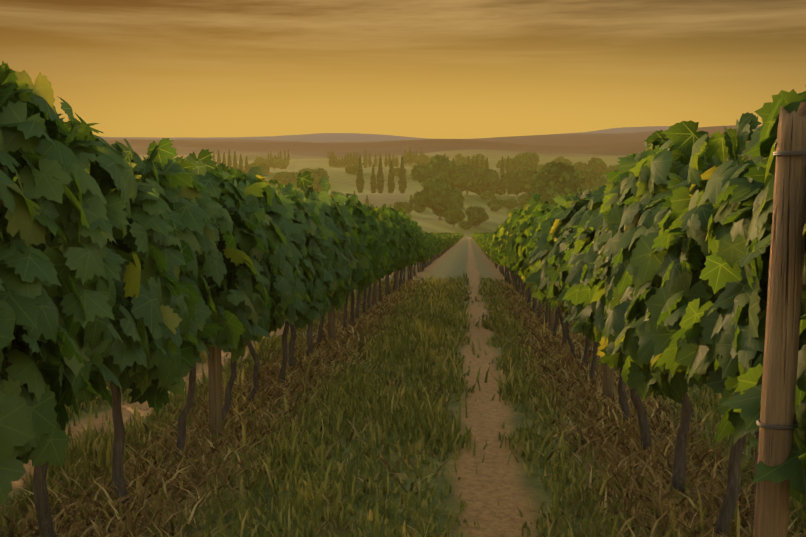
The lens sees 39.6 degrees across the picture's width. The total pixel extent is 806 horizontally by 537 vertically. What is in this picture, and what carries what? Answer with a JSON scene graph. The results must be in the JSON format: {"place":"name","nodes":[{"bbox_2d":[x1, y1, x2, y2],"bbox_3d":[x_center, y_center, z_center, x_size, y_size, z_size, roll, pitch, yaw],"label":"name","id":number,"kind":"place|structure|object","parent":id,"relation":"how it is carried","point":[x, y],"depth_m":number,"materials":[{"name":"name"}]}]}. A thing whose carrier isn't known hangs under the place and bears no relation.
{"place":"outdoors","nodes":[
{"label":"outdoors","id":0,"kind":"place"},
{"bbox_2d":[0,125,805,536],"bbox_3d":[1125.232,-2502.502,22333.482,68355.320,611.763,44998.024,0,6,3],"label":"terrain","id":1,"kind":"structure","parent":0,"point":[512,487],"depth_m":7.63,"materials":[{"name":"brown soil"}]},
{"bbox_2d":[213,151,508,206],"bbox_3d":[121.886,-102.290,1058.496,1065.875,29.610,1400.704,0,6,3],"label":"cypresses shade","id":2,"kind":"object","parent":1,"relation":"on","point":[391,186],"depth_m":477.59,"materials":[{"name":"green plant"}]},
{"bbox_2d":[146,151,618,229],"bbox_3d":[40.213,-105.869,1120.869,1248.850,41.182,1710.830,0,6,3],"label":"valley trees","id":3,"kind":"object","parent":1,"relation":"on","point":[433,183],"depth_m":413.91,"materials":[{"name":"green plant"}]},
{"bbox_2d":[33,242,758,536],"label":"grapevine trunks","id":4,"kind":"object","parent":1,"relation":"on","point":[722,524],"depth_m":5.87,"materials":[{"name":"brown plant"}]},
{"bbox_2d":[274,164,527,227],"bbox_3d":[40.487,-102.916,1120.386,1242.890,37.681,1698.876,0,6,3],"label":"tree trunks","id":5,"kind":"object","parent":1,"relation":"on","point":[526,192],"depth_m":341.00,"materials":[{"name":"brown plant"}]},
{"bbox_2d":[0,61,805,504],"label":"vine leaves","id":6,"kind":"object","parent":1,"relation":"on","point":[638,239],"depth_m":3.83,"materials":[{"name":"green plant"}]},
{"bbox_2d":[0,270,805,536],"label":"grass","id":7,"kind":"structure","parent":1,"relation":"on","point":[382,407],"depth_m":6.64,"materials":[{"name":"green plant"}]},
{"bbox_2d":[0,278,805,536],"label":"dry grass","id":8,"kind":"structure","parent":1,"relation":"on","point":[590,428],"depth_m":6.15,"materials":[{"name":"brown plant"}]},
{"bbox_2d":[0,212,805,350],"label":"leaves","id":9,"kind":"object","parent":1,"relation":"on","point":[230,266],"depth_m":3.85,"materials":[{"name":"plant"}]},
{"bbox_2d":[208,243,613,435],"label":"wooden posts","id":10,"kind":"object","parent":1,"relation":"on","point":[215,386],"depth_m":6.58,"materials":[{"name":"brown wood"}]},
{"bbox_2d":[25,143,805,429],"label":"trellis wires","id":11,"kind":"object","parent":10,"relation":"attached to","point":[782,153],"depth_m":2.46,"materials":[{"name":"grey metal"}]},
{"bbox_2d":[327,192,578,293],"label":"vine leaves","id":12,"kind":"object","parent":1,"relation":"on","point":[389,241],"depth_m":15.80,"materials":[{"name":"green plant"}]},
{"bbox_2d":[427,232,490,254],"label":"vine leaves","id":13,"kind":"object","parent":1,"relation":"on","point":[445,240],"depth_m":60.43,"materials":[{"name":"green plant"}]},
{"bbox_2d":[753,102,805,536],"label":"end post","id":14,"kind":"object","parent":1,"relation":"on","point":[781,347],"depth_m":2.46,"materials":[{"name":"brown wood"}]},
{"bbox_2d":[0,0,805,138],"label":"sky","id":15,"kind":"structure","parent":0,"point":[430,69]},
{"bbox_2d":[212,147,728,208],"bbox_3d":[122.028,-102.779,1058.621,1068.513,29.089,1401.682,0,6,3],"label":"distant trees","id":16,"kind":"object","parent":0,"point":[360,180],"depth_m":591.46,"materials":[{"name":"green plant"}]}
]}

